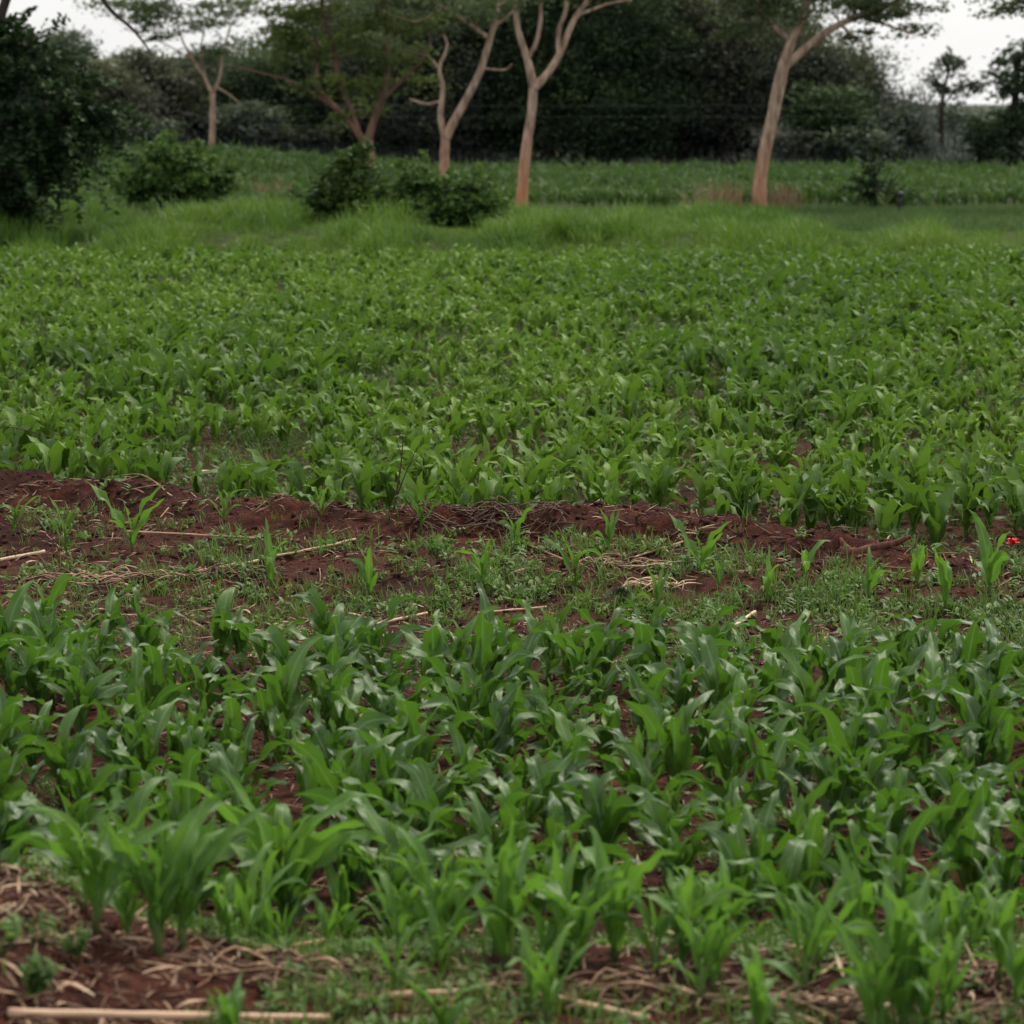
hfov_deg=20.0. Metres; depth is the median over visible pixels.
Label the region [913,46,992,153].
thin tree
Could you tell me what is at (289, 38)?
green crowned tree
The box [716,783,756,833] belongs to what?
maize plant
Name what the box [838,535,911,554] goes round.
dead branch
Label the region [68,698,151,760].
maize plant
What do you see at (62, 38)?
wood tree
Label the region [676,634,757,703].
maize plant
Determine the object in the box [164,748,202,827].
maize plant
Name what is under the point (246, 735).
maize plant
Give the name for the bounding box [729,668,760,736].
maize plant
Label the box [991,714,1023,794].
maize plant
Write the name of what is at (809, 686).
maize plant
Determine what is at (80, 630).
maize plant
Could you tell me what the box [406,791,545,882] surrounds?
maize plant
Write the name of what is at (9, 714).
maize plant
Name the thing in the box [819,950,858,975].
dry stalk
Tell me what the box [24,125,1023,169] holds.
wood undergrowth
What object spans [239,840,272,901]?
maize plant
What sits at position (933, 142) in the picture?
scrub
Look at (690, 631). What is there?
maize plant
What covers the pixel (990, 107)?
hazy tree
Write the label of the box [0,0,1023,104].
sky
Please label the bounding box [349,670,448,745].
maize plant
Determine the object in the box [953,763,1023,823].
maize plant
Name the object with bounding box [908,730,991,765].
maize plant
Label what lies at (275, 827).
maize plant
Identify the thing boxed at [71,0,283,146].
acacia tree
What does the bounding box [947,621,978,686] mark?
maize plant
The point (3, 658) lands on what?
maize plant
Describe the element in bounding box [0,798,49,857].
maize plant
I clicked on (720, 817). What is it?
maize plant
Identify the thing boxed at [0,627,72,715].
maize plant
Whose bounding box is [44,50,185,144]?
wood tree
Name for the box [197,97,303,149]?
bush
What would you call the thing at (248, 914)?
maize plant
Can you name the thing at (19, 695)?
maize plant
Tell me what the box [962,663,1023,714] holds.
maize plant
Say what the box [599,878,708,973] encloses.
maize plant
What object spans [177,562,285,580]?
straw heap
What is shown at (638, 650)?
maize plant
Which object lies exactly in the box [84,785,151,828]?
maize plant
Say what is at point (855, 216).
dark grass
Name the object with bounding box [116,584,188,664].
maize plant
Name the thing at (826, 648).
maize plant
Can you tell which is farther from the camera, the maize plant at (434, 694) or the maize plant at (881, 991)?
the maize plant at (434, 694)
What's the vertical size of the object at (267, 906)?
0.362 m
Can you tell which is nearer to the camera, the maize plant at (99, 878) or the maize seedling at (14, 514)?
the maize plant at (99, 878)
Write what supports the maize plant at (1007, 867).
on the ground at (288, 507)
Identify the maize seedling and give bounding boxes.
[0,494,37,534]
[37,497,86,558]
[88,482,163,552]
[199,488,246,521]
[264,517,287,587]
[290,483,340,516]
[347,547,377,596]
[395,488,447,530]
[454,538,495,583]
[498,506,534,538]
[539,536,602,591]
[590,502,619,548]
[636,561,669,606]
[668,512,730,577]
[700,551,732,588]
[762,545,779,601]
[801,540,830,575]
[861,546,890,600]
[911,543,925,587]
[933,547,951,613]
[968,509,1014,596]
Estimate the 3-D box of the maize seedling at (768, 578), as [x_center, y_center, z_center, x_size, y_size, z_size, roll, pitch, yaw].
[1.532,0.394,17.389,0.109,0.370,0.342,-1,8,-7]
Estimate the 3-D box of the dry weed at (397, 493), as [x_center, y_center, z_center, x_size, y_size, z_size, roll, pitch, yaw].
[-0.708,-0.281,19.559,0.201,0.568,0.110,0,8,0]
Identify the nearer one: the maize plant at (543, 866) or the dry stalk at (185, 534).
the maize plant at (543, 866)
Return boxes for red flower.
[1007,538,1019,564]
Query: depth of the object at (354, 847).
10.61 m
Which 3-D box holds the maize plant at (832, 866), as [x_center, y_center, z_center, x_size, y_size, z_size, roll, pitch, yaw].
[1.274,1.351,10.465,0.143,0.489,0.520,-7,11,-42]
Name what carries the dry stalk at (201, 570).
on the ground at (288, 507)
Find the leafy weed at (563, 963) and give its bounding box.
[547,935,580,978]
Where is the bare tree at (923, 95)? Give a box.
[900,79,938,144]
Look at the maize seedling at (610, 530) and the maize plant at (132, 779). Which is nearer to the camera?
the maize plant at (132, 779)
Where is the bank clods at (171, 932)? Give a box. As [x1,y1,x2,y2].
[0,868,1023,1023]
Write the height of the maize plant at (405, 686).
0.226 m
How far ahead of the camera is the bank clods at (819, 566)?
18.92 m
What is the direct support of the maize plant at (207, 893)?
on the ground at (288, 507)
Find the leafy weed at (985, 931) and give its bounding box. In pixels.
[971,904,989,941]
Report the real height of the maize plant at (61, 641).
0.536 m
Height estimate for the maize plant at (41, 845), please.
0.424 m
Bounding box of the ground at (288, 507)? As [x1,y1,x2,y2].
[0,105,1023,1023]
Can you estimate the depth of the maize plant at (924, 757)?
12.74 m
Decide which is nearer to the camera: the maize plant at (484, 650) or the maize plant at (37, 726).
the maize plant at (37, 726)
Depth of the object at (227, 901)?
9.42 m
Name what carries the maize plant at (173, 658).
on the ground at (288, 507)
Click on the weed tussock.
(621, 590)
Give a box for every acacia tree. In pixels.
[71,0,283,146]
[332,0,523,177]
[389,0,631,208]
[691,0,954,206]
[964,0,1023,19]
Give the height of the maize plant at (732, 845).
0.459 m
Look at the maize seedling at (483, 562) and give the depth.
17.79 m
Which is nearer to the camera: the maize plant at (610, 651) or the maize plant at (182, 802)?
the maize plant at (182, 802)
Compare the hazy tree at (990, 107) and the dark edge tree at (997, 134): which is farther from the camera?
the hazy tree at (990, 107)
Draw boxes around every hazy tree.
[875,88,937,127]
[908,93,967,129]
[914,105,1002,141]
[979,93,1023,120]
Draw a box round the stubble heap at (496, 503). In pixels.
[405,495,574,541]
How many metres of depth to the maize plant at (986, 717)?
12.81 m
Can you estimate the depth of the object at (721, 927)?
9.36 m
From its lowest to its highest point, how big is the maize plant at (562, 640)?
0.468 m
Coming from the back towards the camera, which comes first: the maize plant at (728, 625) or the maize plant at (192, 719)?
the maize plant at (728, 625)
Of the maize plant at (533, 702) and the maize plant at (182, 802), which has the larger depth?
the maize plant at (533, 702)
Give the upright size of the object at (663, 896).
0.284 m
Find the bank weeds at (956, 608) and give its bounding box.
[0,460,1023,676]
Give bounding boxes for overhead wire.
[25,104,1001,105]
[36,115,991,116]
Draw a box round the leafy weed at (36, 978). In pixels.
[13,948,64,1001]
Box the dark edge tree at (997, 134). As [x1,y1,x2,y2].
[942,36,1023,165]
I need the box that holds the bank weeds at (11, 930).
[0,848,1023,1023]
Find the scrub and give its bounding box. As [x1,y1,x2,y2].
[895,121,1023,175]
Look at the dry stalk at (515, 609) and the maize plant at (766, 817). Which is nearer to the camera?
the maize plant at (766, 817)
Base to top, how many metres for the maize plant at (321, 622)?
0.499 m
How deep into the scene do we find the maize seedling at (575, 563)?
17.82 m
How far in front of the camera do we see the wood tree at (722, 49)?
125.52 m
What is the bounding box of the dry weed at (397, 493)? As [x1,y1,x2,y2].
[392,429,419,511]
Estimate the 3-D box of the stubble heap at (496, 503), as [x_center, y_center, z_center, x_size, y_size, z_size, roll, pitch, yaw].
[-0.145,0.035,19.460,1.152,0.260,0.565,0,8,0]
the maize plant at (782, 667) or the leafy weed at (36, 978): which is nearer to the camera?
the leafy weed at (36, 978)
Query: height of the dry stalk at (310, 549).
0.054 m
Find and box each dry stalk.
[0,550,45,561]
[7,1007,329,1021]
[77,568,127,585]
[127,530,254,538]
[196,559,259,572]
[255,935,337,953]
[264,538,355,559]
[337,988,479,1002]
[376,612,427,623]
[477,606,546,613]
[527,545,562,559]
[540,995,649,1021]
[620,541,682,560]
[734,610,755,627]
[781,991,889,1010]
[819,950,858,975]
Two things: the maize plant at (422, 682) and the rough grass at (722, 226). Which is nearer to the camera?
the maize plant at (422, 682)
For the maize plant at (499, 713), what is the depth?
12.98 m
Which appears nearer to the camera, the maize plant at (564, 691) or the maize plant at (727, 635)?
the maize plant at (564, 691)
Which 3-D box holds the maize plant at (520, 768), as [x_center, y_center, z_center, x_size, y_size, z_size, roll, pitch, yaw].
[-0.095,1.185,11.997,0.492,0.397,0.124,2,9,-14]
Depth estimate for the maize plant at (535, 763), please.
11.91 m
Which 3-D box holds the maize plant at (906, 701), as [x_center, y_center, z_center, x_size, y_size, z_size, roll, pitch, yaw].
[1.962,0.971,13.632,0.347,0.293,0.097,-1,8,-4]
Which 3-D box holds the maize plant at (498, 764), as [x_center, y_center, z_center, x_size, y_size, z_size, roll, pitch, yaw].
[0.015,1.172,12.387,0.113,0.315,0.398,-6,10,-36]
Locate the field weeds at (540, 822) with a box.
[14,586,1023,952]
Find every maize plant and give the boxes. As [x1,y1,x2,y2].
[0,580,33,678]
[0,599,78,657]
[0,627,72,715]
[0,638,24,671]
[0,646,28,691]
[0,652,40,697]
[0,685,22,757]
[0,699,66,782]
[0,714,49,755]
[0,734,41,801]
[0,744,26,786]
[0,748,45,798]
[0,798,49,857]
[0,801,33,852]
[0,839,19,867]
[1,573,83,618]
[2,843,37,869]
[3,789,41,852]
[4,763,139,855]
[6,693,29,722]
[6,696,45,714]
[6,830,134,888]
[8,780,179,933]
[13,618,91,710]
[15,609,32,661]
[17,606,84,645]
[21,618,99,681]
[29,715,116,800]
[32,704,95,808]
[33,645,128,733]
[33,814,117,872]
[36,656,90,727]
[48,628,130,685]
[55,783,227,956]
[56,614,121,677]
[57,746,94,830]
[60,613,103,646]
[63,627,90,656]
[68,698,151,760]
[71,776,175,899]
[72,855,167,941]
[73,652,131,714]
[76,712,168,798]
[83,838,95,855]
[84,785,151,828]
[87,681,195,746]
[89,631,120,653]
[94,759,128,821]
[95,639,182,682]
[103,582,125,667]
[107,698,182,783]
[107,749,214,822]
[115,670,130,722]
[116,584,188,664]
[116,645,150,722]
[116,822,255,922]
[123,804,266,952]
[131,791,248,916]
[135,707,187,774]
[139,643,171,704]
[143,651,184,690]
[148,776,200,818]
[154,788,174,827]
[159,625,184,674]
[160,722,213,804]
[164,639,226,708]
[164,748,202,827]
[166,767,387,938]
[171,651,256,717]
[171,704,197,724]
[171,825,251,868]
[188,708,212,747]
[190,652,225,691]
[194,739,290,793]
[197,661,276,716]
[197,696,239,763]
[198,747,243,818]
[204,739,249,822]
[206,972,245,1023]
[210,587,243,673]
[211,618,305,689]
[211,696,244,755]
[211,744,288,827]
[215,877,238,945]
[221,821,247,842]
[223,607,260,671]
[229,715,257,773]
[231,688,270,745]
[235,804,327,846]
[237,851,316,923]
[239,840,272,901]
[240,634,324,749]
[250,624,336,684]
[253,641,297,674]
[266,804,293,881]
[267,706,289,763]
[276,664,390,734]
[282,605,380,674]
[282,731,415,829]
[283,719,366,828]
[283,725,354,769]
[284,711,397,770]
[287,755,375,769]
[291,586,355,635]
[292,787,424,889]
[300,643,364,718]
[303,738,320,813]
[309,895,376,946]
[323,597,425,687]
[325,603,344,644]
[325,624,374,678]
[326,729,409,797]
[331,616,386,670]
[331,690,433,747]
[332,726,428,819]
[333,684,363,745]
[335,763,468,844]
[336,829,376,910]
[337,786,486,892]
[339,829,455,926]
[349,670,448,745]
[352,653,410,703]
[357,649,419,686]
[359,846,415,931]
[364,726,425,806]
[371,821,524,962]
[373,672,420,698]
[375,757,493,834]
[381,685,497,767]
[390,760,479,878]
[392,676,432,731]
[392,768,483,830]
[394,691,433,728]
[397,609,446,724]
[399,648,542,744]
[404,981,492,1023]
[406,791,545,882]
[408,631,454,668]
[409,668,480,740]
[412,606,501,684]
[419,680,529,778]
[425,732,452,771]
[425,847,496,930]
[426,648,539,707]
[429,855,478,939]
[440,721,491,799]
[444,627,503,682]
[451,609,522,708]
[451,661,512,710]
[457,752,527,815]
[462,785,540,902]
[467,687,526,749]
[469,741,587,835]
[476,582,524,655]
[481,738,561,796]
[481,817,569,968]
[482,751,528,784]
[490,615,508,689]
[493,776,530,884]
[493,829,589,919]
[502,693,561,740]
[503,592,590,685]
[503,620,548,689]
[504,679,535,762]
[509,758,600,818]
[511,686,610,758]
[521,666,594,729]
[521,676,576,737]
[526,745,564,826]
[528,627,621,711]
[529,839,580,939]
[530,702,608,734]
[534,822,641,904]
[535,608,606,695]
[536,642,561,678]
[538,770,622,851]
[541,791,591,858]
[549,707,599,794]
[553,616,640,686]
[558,625,635,689]
[559,713,595,758]
[560,790,644,847]
[562,770,667,865]
[567,665,624,716]
[569,725,672,819]
[573,604,630,667]
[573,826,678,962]
[588,859,635,933]
[589,695,633,772]
[594,724,662,774]
[599,878,708,973]
[600,740,663,781]
[609,744,702,817]
[615,664,675,746]
[619,620,741,714]
[620,597,675,660]
[622,690,724,810]
[623,785,721,889]
[625,621,651,675]
[626,778,723,835]
[629,600,676,663]
[629,689,696,744]
[632,658,711,713]
[634,809,742,889]
[636,660,653,680]
[647,706,674,776]
[663,605,738,657]
[663,693,742,778]
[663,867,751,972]
[668,871,718,894]
[670,633,760,709]
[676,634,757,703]
[680,755,775,821]
[681,773,760,855]
[687,619,741,646]
[689,710,800,777]
[694,701,717,718]
[696,820,764,932]
[699,706,767,785]
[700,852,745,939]
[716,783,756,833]
[717,643,770,681]
[718,701,805,790]
[719,624,744,651]
[720,658,785,726]
[726,839,831,933]
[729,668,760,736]
[731,627,762,665]
[734,609,812,662]
[736,798,823,916]
[737,658,753,684]
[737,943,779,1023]
[739,728,805,815]
[747,644,801,725]
[748,789,778,849]
[751,714,848,793]
[756,691,864,771]
[762,795,805,836]
[763,709,798,720]
[767,646,870,742]
[768,818,882,892]
[770,768,841,829]
[775,734,875,836]
[777,627,813,694]
[777,664,785,708]
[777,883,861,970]
[780,684,912,816]
[789,627,877,709]
[797,806,844,902]
[798,615,814,658]
[804,739,909,809]
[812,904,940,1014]
[816,643,867,696]
[816,722,872,791]
[817,816,927,924]
[818,606,873,705]
[822,689,895,753]
[829,787,928,868]
[834,642,899,733]
[836,854,938,910]
[840,711,960,783]
[846,805,962,894]
[849,609,873,647]
[851,684,890,753]
[854,777,928,849]
[856,649,911,723]
[857,674,983,772]
[863,761,911,855]
[865,614,922,651]
[865,636,950,691]
[872,619,933,661]
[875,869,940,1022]
[879,648,943,717]
[887,607,973,661]
[895,747,969,807]
[896,692,960,730]
[897,781,1003,874]
[906,855,949,917]
[908,631,946,753]
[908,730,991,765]
[911,676,1023,742]
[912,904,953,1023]
[917,760,1012,806]
[919,766,1000,817]
[922,642,1023,693]
[926,801,1003,903]
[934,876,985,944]
[935,616,986,662]
[937,732,992,779]
[941,655,967,709]
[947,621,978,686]
[948,674,1021,766]
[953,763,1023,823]
[953,837,1023,908]
[957,776,1023,881]
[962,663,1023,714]
[964,664,1009,704]
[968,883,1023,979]
[972,659,1023,701]
[982,823,1023,875]
[984,617,1023,685]
[985,802,1023,888]
[989,720,1003,762]
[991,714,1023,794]
[997,775,1017,797]
[1001,700,1023,731]
[1005,643,1023,699]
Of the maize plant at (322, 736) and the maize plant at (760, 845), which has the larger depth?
the maize plant at (322, 736)
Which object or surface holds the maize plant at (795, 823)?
on the ground at (288, 507)
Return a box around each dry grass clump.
[235,171,302,200]
[675,176,745,207]
[699,177,745,206]
[748,178,809,209]
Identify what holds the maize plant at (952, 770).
on the ground at (288, 507)
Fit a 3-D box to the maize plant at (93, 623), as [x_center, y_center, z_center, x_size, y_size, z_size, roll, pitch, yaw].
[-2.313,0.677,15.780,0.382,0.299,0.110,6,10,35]
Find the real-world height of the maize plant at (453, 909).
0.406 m
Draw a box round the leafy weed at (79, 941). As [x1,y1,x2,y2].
[53,920,92,961]
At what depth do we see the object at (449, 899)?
10.16 m
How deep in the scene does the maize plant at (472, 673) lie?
13.86 m
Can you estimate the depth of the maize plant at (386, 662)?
14.48 m
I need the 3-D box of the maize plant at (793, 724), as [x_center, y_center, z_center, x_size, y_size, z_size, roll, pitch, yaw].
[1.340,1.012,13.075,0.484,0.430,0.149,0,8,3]
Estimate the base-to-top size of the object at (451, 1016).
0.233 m
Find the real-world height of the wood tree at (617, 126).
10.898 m
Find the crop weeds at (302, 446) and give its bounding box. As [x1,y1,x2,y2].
[0,248,1023,559]
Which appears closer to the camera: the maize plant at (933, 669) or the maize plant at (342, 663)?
the maize plant at (933, 669)
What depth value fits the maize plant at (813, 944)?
9.17 m
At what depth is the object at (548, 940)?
9.28 m
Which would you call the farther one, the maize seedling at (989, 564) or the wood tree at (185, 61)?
the wood tree at (185, 61)
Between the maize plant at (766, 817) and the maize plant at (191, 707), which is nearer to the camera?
the maize plant at (766, 817)
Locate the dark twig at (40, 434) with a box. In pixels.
[0,425,88,468]
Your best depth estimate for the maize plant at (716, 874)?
10.72 m
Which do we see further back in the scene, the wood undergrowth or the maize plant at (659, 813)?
the wood undergrowth
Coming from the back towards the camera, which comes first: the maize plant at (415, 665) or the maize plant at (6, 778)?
the maize plant at (415, 665)
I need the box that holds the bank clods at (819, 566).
[0,468,1023,649]
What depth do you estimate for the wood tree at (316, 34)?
127.23 m
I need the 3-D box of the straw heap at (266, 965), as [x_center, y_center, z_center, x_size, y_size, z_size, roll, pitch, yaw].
[-0.697,1.439,9.140,0.780,0.117,0.342,0,8,0]
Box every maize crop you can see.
[0,236,1023,759]
[25,137,1023,212]
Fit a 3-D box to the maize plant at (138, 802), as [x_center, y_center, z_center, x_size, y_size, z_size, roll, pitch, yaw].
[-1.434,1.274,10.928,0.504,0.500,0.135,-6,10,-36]
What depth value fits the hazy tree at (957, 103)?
212.68 m
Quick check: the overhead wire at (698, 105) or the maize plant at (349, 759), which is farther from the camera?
the overhead wire at (698, 105)
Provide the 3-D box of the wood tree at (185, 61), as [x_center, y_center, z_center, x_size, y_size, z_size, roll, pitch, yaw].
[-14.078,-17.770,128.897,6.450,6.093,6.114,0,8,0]
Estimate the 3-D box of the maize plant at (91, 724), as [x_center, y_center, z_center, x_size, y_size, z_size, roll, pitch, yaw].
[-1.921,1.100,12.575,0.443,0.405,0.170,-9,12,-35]
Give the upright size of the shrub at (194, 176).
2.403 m
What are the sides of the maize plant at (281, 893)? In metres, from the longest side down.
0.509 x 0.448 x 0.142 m
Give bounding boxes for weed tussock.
[602,585,634,604]
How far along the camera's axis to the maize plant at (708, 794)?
11.65 m
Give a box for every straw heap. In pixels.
[21,564,205,587]
[165,946,412,991]
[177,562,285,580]
[433,967,672,1011]
[576,553,682,573]
[618,576,701,592]
[678,980,890,1021]
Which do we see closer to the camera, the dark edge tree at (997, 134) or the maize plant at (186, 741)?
the maize plant at (186, 741)
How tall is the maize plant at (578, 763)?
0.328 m
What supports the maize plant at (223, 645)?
on the ground at (288, 507)
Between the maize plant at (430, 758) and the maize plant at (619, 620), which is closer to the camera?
the maize plant at (430, 758)
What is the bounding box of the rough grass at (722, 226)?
[0,190,1023,264]
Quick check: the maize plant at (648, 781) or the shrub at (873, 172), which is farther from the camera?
the shrub at (873, 172)
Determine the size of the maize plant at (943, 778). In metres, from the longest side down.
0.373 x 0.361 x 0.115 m
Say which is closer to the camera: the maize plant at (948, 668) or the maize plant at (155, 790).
the maize plant at (155, 790)
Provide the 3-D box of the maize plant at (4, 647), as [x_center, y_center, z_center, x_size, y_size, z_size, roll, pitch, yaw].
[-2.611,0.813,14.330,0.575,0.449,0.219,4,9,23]
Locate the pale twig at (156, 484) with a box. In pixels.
[119,474,175,497]
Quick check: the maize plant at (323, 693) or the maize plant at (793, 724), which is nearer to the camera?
the maize plant at (793, 724)
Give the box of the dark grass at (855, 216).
[616,199,1023,231]
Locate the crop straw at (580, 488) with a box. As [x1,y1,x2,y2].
[21,333,986,506]
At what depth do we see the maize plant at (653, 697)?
13.19 m
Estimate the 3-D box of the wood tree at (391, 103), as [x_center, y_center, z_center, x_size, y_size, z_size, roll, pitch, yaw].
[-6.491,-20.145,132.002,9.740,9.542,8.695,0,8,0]
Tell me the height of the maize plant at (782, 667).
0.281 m
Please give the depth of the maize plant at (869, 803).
11.62 m
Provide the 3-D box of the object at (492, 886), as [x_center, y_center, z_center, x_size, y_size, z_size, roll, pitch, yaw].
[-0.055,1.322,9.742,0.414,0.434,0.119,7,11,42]
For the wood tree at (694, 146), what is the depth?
127.32 m
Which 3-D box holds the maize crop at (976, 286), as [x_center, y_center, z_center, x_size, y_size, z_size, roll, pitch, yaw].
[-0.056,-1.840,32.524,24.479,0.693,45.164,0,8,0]
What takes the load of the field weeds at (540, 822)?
on the ground at (288, 507)
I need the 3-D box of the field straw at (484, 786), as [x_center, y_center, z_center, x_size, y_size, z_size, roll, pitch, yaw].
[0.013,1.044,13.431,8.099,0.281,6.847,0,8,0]
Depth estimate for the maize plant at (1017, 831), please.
10.88 m
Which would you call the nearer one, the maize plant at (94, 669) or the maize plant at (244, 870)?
the maize plant at (244, 870)
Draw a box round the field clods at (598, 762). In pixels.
[0,580,1023,957]
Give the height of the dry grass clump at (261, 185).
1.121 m
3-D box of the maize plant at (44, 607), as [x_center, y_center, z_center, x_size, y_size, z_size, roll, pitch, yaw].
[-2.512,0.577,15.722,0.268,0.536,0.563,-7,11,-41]
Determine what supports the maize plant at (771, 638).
on the ground at (288, 507)
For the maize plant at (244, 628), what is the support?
on the ground at (288, 507)
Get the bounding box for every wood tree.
[2,23,132,129]
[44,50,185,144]
[102,40,221,141]
[155,44,247,139]
[181,39,256,94]
[187,20,373,151]
[250,0,405,155]
[275,0,521,160]
[308,0,425,153]
[388,0,581,159]
[418,0,672,161]
[431,22,596,159]
[520,0,741,163]
[525,13,643,162]
[583,0,748,162]
[593,0,716,161]
[625,0,812,162]
[685,1,899,160]
[712,0,836,161]
[813,22,931,155]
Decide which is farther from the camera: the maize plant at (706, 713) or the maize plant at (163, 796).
the maize plant at (706, 713)
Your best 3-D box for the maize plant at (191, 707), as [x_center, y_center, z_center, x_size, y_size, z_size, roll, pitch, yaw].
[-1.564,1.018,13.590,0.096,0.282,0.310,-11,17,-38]
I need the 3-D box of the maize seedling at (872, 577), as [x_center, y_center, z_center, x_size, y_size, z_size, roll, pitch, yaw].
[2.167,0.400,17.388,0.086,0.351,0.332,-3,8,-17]
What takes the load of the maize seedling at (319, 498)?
on the ground at (288, 507)
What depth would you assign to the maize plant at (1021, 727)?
13.53 m
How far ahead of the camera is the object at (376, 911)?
10.35 m
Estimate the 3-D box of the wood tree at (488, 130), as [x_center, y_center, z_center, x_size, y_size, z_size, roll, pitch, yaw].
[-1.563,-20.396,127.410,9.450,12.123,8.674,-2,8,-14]
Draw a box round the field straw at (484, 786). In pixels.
[14,618,1023,956]
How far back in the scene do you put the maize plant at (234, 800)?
11.61 m
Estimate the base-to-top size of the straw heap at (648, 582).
0.087 m
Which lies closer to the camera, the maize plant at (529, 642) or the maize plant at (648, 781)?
the maize plant at (648, 781)
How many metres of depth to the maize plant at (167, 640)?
15.07 m
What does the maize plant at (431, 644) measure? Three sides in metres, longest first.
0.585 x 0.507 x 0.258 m
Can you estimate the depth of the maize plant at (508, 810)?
11.10 m
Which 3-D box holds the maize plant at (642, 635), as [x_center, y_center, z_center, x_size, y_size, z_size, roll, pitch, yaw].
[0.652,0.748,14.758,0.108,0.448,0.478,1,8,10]
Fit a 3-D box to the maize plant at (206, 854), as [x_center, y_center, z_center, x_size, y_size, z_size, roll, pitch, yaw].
[-1.039,1.190,9.310,0.518,0.517,0.150,-4,9,-29]
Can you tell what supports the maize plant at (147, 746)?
on the ground at (288, 507)
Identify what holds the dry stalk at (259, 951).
on the ground at (288, 507)
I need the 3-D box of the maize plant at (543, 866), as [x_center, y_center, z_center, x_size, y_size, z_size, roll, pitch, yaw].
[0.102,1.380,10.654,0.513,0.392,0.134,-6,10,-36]
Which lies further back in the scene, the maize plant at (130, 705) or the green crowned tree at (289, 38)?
the green crowned tree at (289, 38)
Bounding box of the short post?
[896,191,903,208]
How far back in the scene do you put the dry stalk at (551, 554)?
18.67 m
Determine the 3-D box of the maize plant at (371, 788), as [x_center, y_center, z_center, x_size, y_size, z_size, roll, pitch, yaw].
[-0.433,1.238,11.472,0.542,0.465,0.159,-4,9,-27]
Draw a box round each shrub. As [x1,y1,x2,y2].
[103,129,250,213]
[283,134,418,220]
[337,149,521,230]
[835,149,917,209]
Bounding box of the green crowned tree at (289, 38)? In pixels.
[230,0,459,166]
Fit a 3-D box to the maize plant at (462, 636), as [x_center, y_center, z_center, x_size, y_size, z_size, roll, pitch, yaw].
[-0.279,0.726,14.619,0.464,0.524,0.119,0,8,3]

